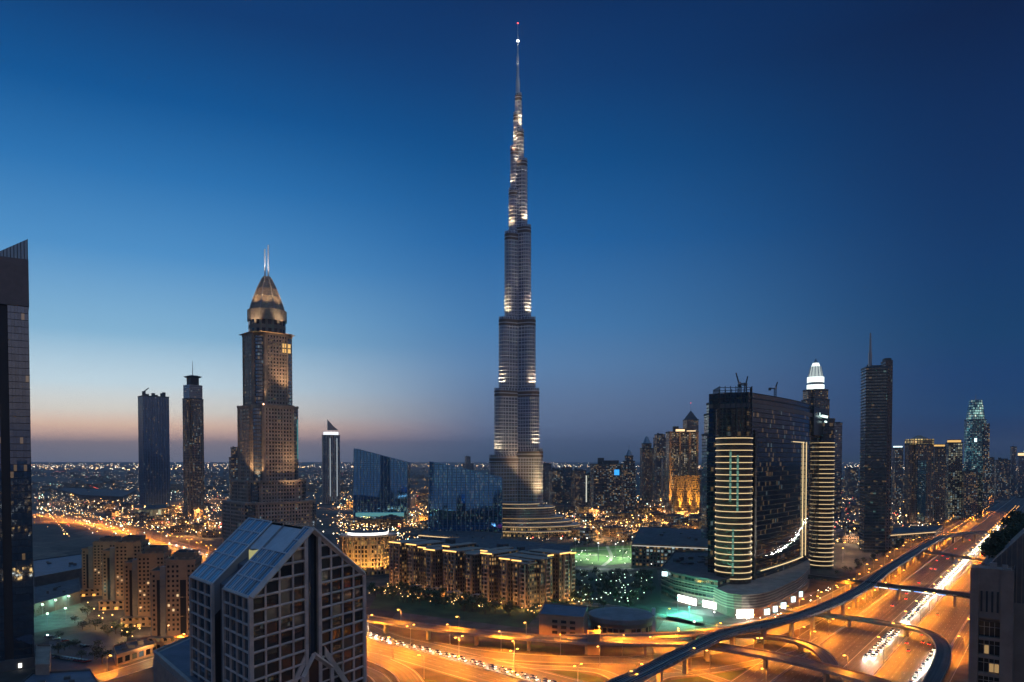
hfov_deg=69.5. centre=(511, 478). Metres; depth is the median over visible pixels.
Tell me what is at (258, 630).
window
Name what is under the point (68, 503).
building
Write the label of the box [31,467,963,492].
houses
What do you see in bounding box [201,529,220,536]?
building
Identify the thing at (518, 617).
lawn
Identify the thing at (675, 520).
building
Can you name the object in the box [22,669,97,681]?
building
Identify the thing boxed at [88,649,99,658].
street tree
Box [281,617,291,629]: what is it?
window
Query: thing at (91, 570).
apartment tower
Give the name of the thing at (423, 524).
building
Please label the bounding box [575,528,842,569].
road
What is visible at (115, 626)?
street tree
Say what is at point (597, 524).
building
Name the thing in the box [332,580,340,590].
window
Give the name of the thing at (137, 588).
apartment tower
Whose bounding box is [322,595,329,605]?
window
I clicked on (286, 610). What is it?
window
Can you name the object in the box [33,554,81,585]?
warehouse
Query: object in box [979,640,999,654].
window
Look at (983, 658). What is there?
window frame
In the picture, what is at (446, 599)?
street tree
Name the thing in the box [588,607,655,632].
round hall
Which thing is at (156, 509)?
hall
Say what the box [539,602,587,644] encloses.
beige office
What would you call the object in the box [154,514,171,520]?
building
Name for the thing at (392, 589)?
street tree
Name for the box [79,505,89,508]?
building
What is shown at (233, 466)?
tower
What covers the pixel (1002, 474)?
tower
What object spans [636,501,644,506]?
building
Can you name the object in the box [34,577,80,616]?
warehouse
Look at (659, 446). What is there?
tower
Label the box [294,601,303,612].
window
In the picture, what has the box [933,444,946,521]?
tower
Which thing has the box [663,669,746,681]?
road
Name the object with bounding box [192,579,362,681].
more windows
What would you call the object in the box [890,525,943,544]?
hall
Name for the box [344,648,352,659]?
window
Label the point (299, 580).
window
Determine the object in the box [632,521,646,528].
building
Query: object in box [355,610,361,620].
window
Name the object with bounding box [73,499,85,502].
building
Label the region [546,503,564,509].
building
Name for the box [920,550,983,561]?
road bridge
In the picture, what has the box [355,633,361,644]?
window
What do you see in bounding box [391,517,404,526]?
building
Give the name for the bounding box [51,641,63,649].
street tree
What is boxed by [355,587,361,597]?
window
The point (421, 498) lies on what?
building
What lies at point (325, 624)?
window
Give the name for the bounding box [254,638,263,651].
window
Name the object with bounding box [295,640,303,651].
window
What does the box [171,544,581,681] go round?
lane markings
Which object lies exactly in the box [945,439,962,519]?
tower
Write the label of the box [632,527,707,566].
hall
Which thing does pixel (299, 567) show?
window
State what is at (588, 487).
tower
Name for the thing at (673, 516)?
building
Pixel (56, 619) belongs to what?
sports court
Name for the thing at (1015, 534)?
roof tree
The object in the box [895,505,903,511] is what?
building
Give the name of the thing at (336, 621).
window
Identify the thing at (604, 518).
building
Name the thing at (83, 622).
street tree
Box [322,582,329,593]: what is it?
window
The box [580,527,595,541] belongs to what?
building
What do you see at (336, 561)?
window
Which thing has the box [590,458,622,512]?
tower
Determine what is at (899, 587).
footbridge
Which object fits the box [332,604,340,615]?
window
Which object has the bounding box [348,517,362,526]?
building
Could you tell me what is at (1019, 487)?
tower
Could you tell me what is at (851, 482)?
tower
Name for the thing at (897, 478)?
tower
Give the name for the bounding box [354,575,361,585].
window
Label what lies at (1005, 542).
roof tree
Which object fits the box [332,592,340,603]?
window
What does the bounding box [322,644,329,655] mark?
window
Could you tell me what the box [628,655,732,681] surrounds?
kerb
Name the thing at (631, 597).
garden tree
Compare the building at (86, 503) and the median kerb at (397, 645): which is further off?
the building at (86, 503)
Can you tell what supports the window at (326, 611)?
in the gabled block at (270, 601)
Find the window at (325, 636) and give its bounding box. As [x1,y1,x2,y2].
[322,632,329,643]
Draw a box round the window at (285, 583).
[281,578,291,589]
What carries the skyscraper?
on the ground at (52, 538)
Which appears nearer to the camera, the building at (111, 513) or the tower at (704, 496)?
the tower at (704, 496)
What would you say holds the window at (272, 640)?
in the gabled block at (270, 601)
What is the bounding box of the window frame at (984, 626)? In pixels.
[982,621,999,636]
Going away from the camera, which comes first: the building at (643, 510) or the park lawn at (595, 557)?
the park lawn at (595, 557)
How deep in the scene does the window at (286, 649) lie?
298.77 m
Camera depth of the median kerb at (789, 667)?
575.41 m
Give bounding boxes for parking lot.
[49,627,132,671]
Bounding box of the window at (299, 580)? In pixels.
[294,575,303,586]
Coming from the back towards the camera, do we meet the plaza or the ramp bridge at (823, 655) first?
the plaza
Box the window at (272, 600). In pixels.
[267,594,277,606]
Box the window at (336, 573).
[332,568,340,578]
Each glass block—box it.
[353,448,409,521]
[428,461,502,536]
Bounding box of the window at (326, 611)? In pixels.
[322,607,329,618]
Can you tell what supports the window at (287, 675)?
in the gabled block at (270, 601)
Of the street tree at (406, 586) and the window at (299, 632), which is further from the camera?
the street tree at (406, 586)
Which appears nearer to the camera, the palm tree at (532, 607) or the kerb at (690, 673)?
the kerb at (690, 673)
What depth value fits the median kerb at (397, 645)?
448.42 m
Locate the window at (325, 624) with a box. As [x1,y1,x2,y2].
[322,619,329,630]
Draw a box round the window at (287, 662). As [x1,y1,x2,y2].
[281,656,291,669]
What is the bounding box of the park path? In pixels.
[575,546,631,565]
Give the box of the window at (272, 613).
[267,607,277,619]
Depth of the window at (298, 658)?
304.96 m
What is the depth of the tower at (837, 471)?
1490.60 m
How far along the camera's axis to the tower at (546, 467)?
1991.17 m
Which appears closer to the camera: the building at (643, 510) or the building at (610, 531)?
the building at (610, 531)
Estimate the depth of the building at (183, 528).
1206.38 m
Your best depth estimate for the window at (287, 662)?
298.91 m
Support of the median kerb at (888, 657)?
on the highway at (902, 668)
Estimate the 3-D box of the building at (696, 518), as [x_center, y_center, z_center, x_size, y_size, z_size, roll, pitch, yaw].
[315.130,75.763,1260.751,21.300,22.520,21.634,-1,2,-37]
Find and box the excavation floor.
[657,612,703,631]
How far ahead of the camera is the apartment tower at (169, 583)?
469.68 m
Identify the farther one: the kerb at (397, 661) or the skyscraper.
the skyscraper
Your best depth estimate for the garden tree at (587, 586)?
654.74 m
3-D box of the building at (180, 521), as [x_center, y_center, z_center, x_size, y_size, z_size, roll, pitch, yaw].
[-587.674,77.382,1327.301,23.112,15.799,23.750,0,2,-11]
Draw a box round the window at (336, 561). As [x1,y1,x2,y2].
[332,556,340,566]
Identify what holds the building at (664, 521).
on the ground at (52, 538)
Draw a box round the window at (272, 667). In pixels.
[267,661,278,674]
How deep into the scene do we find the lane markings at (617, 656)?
448.98 m
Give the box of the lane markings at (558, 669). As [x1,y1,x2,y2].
[494,661,617,678]
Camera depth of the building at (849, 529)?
1097.02 m
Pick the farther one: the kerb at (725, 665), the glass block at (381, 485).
the glass block at (381, 485)
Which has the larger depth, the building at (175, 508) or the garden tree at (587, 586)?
the building at (175, 508)
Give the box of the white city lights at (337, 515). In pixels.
[37,469,941,537]
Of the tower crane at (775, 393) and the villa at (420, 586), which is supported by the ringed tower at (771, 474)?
the tower crane at (775, 393)
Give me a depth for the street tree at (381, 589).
647.30 m
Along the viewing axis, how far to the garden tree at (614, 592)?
634.62 m
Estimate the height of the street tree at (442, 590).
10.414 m
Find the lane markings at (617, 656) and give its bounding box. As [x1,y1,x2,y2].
[433,618,822,663]
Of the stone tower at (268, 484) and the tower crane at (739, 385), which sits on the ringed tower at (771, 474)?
the tower crane at (739, 385)
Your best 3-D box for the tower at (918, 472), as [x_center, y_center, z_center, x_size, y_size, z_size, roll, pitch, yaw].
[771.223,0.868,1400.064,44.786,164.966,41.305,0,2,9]
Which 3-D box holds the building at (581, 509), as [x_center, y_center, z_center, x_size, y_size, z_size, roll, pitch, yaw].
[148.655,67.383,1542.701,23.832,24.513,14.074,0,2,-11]
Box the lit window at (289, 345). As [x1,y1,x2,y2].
[282,344,290,352]
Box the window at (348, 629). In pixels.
[344,625,351,635]
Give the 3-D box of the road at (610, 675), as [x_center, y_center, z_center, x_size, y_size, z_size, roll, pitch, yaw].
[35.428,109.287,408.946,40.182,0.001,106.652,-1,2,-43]
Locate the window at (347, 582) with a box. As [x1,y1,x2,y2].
[344,578,351,588]
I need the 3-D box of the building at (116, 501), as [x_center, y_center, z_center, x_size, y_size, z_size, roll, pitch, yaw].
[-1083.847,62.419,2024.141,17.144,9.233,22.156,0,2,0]
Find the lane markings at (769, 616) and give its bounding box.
[585,523,962,627]
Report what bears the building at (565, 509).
on the ground at (52, 538)
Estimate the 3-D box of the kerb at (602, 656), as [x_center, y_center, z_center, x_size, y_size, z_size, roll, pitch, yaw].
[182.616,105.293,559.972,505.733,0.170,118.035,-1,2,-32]
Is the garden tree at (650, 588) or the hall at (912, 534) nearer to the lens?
the garden tree at (650, 588)
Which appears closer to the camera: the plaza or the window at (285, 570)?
the window at (285, 570)
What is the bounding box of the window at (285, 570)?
[281,565,290,576]
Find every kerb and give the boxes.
[97,525,533,681]
[97,657,153,681]
[368,651,423,680]
[431,581,889,663]
[500,661,619,679]
[576,521,966,627]
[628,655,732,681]
[644,637,828,681]
[769,498,1012,681]
[872,505,1023,675]
[950,614,969,646]
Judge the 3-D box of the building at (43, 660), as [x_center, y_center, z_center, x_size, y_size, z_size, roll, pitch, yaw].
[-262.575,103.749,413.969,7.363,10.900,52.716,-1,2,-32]
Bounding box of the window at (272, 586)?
[267,580,277,592]
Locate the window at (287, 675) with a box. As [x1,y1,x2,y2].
[281,669,291,681]
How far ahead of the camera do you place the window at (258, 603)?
285.30 m
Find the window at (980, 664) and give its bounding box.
[978,657,998,672]
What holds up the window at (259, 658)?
in the gabled block at (270, 601)
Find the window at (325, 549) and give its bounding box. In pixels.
[322,546,329,555]
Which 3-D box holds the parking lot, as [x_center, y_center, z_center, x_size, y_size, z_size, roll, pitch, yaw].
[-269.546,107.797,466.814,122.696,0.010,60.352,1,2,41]
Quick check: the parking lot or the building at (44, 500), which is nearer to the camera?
the parking lot
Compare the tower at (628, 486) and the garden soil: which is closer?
the garden soil
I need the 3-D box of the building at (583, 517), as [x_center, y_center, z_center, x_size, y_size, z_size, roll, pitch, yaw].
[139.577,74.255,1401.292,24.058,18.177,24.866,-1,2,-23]
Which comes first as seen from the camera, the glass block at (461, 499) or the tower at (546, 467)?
the glass block at (461, 499)
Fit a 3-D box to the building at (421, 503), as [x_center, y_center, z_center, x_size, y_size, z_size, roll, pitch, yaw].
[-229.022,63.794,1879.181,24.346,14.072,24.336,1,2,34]
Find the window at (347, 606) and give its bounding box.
[344,601,351,612]
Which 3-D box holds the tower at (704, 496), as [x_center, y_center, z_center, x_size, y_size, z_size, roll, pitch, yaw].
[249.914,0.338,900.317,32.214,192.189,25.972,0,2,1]
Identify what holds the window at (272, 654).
in the gabled block at (270, 601)
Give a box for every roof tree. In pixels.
[978,540,1000,557]
[982,538,1004,554]
[984,530,1006,543]
[994,529,1012,538]
[1000,539,1010,548]
[1001,516,1017,526]
[1003,530,1017,536]
[1005,524,1020,536]
[1007,509,1021,516]
[1010,514,1023,523]
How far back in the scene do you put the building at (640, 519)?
1300.62 m
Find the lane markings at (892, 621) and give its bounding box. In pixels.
[731,500,1017,681]
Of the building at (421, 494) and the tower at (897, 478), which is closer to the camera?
the tower at (897, 478)
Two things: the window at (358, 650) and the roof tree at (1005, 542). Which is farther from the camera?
the window at (358, 650)
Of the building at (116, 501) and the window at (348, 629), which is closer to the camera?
the window at (348, 629)
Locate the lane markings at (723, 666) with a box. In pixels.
[647,638,815,680]
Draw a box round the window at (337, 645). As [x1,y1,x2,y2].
[333,640,341,651]
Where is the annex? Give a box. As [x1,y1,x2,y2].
[587,630,600,654]
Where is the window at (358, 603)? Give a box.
[355,599,361,608]
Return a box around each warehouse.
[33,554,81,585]
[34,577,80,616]
[49,487,134,501]
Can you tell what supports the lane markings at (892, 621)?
on the highway at (902, 668)
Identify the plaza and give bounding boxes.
[660,591,817,616]
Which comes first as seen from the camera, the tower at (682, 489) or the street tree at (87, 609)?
the street tree at (87, 609)
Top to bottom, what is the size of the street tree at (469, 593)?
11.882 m
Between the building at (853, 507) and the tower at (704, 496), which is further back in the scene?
the building at (853, 507)
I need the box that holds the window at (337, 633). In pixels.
[333,628,341,639]
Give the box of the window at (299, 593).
[294,588,303,599]
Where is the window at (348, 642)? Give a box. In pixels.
[344,637,352,647]
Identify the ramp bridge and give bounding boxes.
[736,633,842,681]
[785,608,951,681]
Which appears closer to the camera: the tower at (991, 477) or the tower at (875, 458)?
the tower at (875, 458)
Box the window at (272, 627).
[267,621,277,633]
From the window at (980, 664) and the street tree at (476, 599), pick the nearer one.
the window at (980, 664)
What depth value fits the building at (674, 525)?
1128.22 m
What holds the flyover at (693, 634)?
on the ground at (52, 538)
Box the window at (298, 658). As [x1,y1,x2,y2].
[295,652,303,664]
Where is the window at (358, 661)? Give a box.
[355,656,362,667]
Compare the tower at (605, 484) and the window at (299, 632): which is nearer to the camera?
the window at (299, 632)
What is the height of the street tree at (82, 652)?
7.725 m
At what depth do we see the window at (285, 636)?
298.69 m
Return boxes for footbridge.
[807,574,969,606]
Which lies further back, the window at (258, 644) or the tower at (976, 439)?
the tower at (976, 439)
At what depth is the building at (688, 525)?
1211.77 m
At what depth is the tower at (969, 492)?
1441.63 m
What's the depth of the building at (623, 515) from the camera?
1381.18 m
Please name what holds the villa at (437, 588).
on the ground at (52, 538)
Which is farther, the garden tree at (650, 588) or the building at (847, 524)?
the building at (847, 524)
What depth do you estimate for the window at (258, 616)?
285.43 m
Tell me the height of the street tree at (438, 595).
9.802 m
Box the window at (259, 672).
[254,665,264,678]
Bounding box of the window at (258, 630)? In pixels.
[254,624,263,637]
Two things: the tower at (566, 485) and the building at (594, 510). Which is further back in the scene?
the tower at (566, 485)
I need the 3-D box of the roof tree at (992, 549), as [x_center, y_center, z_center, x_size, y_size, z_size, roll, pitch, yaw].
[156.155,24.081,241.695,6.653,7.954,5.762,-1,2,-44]
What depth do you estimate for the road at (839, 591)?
645.26 m
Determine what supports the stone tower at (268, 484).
on the ground at (52, 538)
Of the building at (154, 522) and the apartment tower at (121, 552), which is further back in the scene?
the building at (154, 522)
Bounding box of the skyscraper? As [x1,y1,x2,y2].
[489,23,587,536]
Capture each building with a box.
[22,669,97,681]
[35,645,50,674]
[38,498,50,502]
[65,501,74,506]
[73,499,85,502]
[77,502,93,504]
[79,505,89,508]
[91,503,103,509]
[104,503,115,509]
[105,509,118,516]
[111,499,121,502]
[113,636,155,665]
[118,503,131,507]
[118,508,129,513]
[131,511,149,518]
[131,515,147,522]
[147,519,165,524]
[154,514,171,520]
[167,505,183,511]
[170,524,191,532]
[177,517,192,525]
[190,522,207,530]
[201,520,216,524]
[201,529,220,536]
[346,500,352,507]
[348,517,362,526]
[360,518,374,526]
[375,516,390,527]
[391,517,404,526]
[415,495,427,501]
[415,501,427,506]
[417,492,426,495]
[418,513,427,520]
[418,519,427,528]
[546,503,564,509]
[556,505,574,512]
[577,505,588,513]
[577,513,593,522]
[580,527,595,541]
[589,507,598,515]
[591,519,605,529]
[591,528,598,537]
[594,516,608,525]
[599,509,610,514]
[602,525,624,536]
[609,511,631,523]
[609,516,619,524]
[616,531,636,540]
[618,527,637,531]
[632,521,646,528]
[634,516,649,522]
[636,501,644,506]
[636,506,648,514]
[644,521,660,526]
[646,511,664,520]
[649,505,663,511]
[656,519,667,524]
[661,522,682,527]
[667,514,683,518]
[668,517,680,523]
[679,516,691,523]
[683,523,691,527]
[688,513,700,516]
[690,516,700,519]
[692,519,700,528]
[838,533,858,542]
[843,522,853,529]
[845,503,858,511]
[845,525,858,534]
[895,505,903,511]
[969,528,1023,681]
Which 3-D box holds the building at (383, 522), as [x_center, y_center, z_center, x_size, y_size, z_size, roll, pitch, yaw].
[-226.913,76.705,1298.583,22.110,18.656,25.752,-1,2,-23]
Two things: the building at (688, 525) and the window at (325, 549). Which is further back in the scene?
the building at (688, 525)
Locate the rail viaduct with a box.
[605,531,993,681]
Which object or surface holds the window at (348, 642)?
in the gabled block at (270, 601)
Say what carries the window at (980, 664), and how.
in the corner building at (996, 641)
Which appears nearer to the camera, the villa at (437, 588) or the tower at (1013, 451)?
the villa at (437, 588)
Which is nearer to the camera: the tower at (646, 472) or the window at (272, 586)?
the window at (272, 586)
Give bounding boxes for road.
[94,658,152,681]
[367,653,423,681]
[367,667,391,681]
[433,600,850,662]
[519,663,618,678]
[572,520,966,627]
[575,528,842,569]
[645,658,761,681]
[671,664,728,681]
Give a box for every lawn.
[369,594,539,627]
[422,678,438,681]
[460,641,565,652]
[548,671,604,681]
[570,545,631,565]
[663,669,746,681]
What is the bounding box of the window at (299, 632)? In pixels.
[294,627,303,638]
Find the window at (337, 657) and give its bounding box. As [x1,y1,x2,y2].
[333,652,341,662]
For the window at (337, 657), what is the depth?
326.93 m
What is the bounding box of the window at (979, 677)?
[978,675,998,681]
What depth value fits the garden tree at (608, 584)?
664.83 m
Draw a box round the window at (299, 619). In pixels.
[294,614,303,625]
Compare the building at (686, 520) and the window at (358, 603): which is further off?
the building at (686, 520)
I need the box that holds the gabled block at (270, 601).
[189,518,366,681]
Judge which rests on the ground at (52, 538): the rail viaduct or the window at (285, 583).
the rail viaduct
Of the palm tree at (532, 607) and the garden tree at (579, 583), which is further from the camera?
the garden tree at (579, 583)
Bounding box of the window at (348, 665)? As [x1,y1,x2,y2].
[344,660,352,671]
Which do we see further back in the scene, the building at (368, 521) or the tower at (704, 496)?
the building at (368, 521)
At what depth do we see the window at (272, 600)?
291.70 m
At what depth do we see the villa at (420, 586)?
657.12 m
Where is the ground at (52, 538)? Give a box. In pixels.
[0,462,1001,681]
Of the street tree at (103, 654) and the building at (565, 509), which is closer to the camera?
the street tree at (103, 654)
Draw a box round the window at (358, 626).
[355,622,361,632]
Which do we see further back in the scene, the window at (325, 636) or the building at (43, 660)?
the building at (43, 660)
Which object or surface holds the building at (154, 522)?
on the ground at (52, 538)
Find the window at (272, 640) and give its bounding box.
[267,634,278,647]
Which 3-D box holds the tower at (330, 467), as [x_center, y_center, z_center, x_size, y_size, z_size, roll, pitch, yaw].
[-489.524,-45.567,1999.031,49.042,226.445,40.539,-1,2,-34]
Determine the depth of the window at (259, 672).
286.20 m
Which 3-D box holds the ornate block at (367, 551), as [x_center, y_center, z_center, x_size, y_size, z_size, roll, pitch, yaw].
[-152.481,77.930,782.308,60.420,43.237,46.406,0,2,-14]
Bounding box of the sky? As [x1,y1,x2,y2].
[0,0,1023,461]
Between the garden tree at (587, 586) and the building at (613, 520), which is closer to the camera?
the garden tree at (587, 586)
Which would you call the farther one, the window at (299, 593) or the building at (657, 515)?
the building at (657, 515)
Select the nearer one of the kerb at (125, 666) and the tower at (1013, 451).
the kerb at (125, 666)
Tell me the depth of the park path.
919.54 m
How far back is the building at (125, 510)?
1628.28 m
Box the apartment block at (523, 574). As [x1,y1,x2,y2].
[389,537,575,608]
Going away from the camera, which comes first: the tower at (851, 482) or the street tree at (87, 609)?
the street tree at (87, 609)
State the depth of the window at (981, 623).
219.87 m
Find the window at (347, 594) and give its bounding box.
[344,589,351,600]
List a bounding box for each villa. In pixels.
[408,584,425,594]
[427,587,444,596]
[446,590,462,600]
[468,593,485,604]
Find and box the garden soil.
[536,566,660,609]
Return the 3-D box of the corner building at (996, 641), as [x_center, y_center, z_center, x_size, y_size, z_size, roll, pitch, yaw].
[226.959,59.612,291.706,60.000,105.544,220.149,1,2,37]
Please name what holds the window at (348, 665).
in the gabled block at (270, 601)
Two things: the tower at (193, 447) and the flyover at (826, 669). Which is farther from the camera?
the tower at (193, 447)
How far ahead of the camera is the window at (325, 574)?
319.09 m
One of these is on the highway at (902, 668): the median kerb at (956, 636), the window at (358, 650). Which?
the median kerb at (956, 636)
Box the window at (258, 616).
[254,611,263,623]
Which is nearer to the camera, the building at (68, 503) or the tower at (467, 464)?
the building at (68, 503)
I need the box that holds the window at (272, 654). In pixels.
[267,647,278,660]
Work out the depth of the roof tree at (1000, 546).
244.33 m
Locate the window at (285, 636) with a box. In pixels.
[281,630,291,642]
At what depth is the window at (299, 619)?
304.88 m
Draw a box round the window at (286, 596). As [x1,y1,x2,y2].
[281,591,291,602]
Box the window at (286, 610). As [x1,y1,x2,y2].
[281,604,291,616]
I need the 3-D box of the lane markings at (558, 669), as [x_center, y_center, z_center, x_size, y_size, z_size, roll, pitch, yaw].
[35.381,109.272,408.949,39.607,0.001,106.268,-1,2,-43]
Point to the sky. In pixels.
(759, 190)
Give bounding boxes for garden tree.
[574,596,583,604]
[575,580,582,585]
[577,586,587,592]
[583,583,592,590]
[603,580,611,591]
[608,588,617,594]
[624,591,634,599]
[633,581,642,590]
[639,585,648,591]
[648,585,655,593]
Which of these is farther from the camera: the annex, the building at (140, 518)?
the building at (140, 518)
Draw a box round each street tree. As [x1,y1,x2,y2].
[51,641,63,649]
[76,649,86,658]
[78,620,87,629]
[80,604,92,615]
[87,616,102,629]
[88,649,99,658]
[94,646,111,663]
[108,619,123,633]
[120,628,133,640]
[126,623,136,634]
[378,586,385,595]
[389,585,397,592]
[400,584,410,593]
[408,584,415,591]
[431,591,440,598]
[438,588,446,596]
[439,596,449,608]
[456,597,465,609]
[462,591,473,604]
[469,596,479,604]
[489,599,501,613]
[504,601,515,615]
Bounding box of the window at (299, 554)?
[294,550,303,560]
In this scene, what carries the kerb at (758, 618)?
on the ground at (52, 538)
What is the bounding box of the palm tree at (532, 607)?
[529,606,535,617]
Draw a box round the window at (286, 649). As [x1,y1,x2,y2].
[281,643,291,656]
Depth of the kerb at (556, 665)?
422.84 m
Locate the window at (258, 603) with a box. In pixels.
[253,597,263,609]
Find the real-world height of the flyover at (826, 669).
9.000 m
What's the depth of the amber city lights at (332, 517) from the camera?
1390.57 m
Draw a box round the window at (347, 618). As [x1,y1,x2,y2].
[344,613,351,623]
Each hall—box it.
[134,504,166,516]
[153,636,201,681]
[418,528,501,538]
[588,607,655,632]
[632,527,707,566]
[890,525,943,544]
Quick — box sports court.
[34,603,90,632]
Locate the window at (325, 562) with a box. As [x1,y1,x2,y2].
[322,558,329,568]
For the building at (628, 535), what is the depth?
1091.26 m
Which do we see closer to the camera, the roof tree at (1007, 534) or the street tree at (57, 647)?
the roof tree at (1007, 534)
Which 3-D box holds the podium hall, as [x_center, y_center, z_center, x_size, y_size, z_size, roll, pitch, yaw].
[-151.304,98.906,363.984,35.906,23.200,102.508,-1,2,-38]
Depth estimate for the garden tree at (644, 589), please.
653.47 m
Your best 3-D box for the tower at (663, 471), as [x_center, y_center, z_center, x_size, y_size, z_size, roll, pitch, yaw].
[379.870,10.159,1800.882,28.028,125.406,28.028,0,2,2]
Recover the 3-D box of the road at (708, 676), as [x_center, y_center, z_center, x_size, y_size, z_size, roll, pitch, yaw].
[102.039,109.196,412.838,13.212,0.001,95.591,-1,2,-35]
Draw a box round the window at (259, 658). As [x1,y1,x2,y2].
[254,652,264,664]
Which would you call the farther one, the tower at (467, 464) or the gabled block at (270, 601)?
the tower at (467, 464)
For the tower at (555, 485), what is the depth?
1838.89 m
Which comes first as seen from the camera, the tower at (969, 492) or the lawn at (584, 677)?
the lawn at (584, 677)
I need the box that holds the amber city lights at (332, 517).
[32,472,909,548]
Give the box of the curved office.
[661,551,730,609]
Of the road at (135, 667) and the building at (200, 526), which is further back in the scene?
the building at (200, 526)
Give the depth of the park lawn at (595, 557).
919.70 m
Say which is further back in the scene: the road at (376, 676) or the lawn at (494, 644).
the lawn at (494, 644)
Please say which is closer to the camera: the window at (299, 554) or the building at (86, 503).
the window at (299, 554)
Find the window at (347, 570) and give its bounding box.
[344,566,351,576]
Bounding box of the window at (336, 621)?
[333,616,341,627]
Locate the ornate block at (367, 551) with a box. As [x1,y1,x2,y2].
[339,530,396,575]
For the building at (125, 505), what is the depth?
1821.54 m
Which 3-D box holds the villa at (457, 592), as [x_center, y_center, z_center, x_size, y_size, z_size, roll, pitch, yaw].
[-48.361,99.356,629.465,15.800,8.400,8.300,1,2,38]
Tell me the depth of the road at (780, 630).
449.04 m
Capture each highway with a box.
[32,510,587,681]
[729,496,1023,681]
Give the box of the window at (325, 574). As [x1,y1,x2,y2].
[322,570,329,580]
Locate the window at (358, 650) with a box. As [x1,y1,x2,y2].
[355,645,361,655]
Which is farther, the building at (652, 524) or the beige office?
the building at (652, 524)
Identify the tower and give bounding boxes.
[0,239,35,671]
[80,535,122,596]
[98,534,148,610]
[120,545,171,627]
[137,388,169,505]
[147,549,201,648]
[182,361,204,518]
[221,245,315,542]
[229,446,237,498]
[322,420,339,503]
[462,456,475,470]
[543,462,551,503]
[549,468,562,503]
[561,466,571,504]
[571,468,585,508]
[586,472,589,504]
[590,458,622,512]
[622,450,635,520]
[640,436,652,501]
[653,433,665,502]
[661,457,665,508]
[665,426,699,516]
[683,411,698,430]
[698,470,701,511]
[701,403,708,538]
[708,386,834,617]
[801,359,829,417]
[833,422,842,518]
[845,467,857,497]
[858,333,892,552]
[891,446,903,505]
[904,435,933,522]
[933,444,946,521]
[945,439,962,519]
[962,469,977,520]
[964,397,989,508]
[977,473,982,517]
[989,457,994,497]
[994,457,1010,499]
[1010,444,1016,495]
[1015,452,1023,497]
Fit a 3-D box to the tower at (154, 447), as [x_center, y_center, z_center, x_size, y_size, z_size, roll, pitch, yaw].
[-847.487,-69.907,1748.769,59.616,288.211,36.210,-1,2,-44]
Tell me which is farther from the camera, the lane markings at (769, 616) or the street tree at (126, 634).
the lane markings at (769, 616)
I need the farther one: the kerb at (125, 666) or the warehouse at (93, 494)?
the warehouse at (93, 494)
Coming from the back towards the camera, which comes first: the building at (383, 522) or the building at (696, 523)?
the building at (383, 522)
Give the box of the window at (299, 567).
[294,562,303,573]
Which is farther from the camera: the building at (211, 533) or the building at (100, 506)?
the building at (100, 506)
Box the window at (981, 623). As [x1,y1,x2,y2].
[979,621,999,637]
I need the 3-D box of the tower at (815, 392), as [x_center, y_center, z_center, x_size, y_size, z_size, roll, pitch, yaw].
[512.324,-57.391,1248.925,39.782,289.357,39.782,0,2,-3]
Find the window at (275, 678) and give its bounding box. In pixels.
[267,674,278,681]
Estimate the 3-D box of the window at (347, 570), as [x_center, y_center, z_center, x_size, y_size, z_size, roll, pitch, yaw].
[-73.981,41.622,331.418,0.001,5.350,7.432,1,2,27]
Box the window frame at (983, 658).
[978,658,995,671]
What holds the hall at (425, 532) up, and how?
on the ground at (52, 538)
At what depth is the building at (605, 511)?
1585.38 m
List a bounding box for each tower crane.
[736,373,746,391]
[768,382,777,396]
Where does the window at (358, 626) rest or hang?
in the gabled block at (270, 601)
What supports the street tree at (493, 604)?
on the lawn at (518, 617)
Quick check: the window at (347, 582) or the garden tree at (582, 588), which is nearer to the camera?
the window at (347, 582)
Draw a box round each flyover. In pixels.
[366,614,892,681]
[565,601,819,647]
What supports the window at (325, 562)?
in the gabled block at (270, 601)

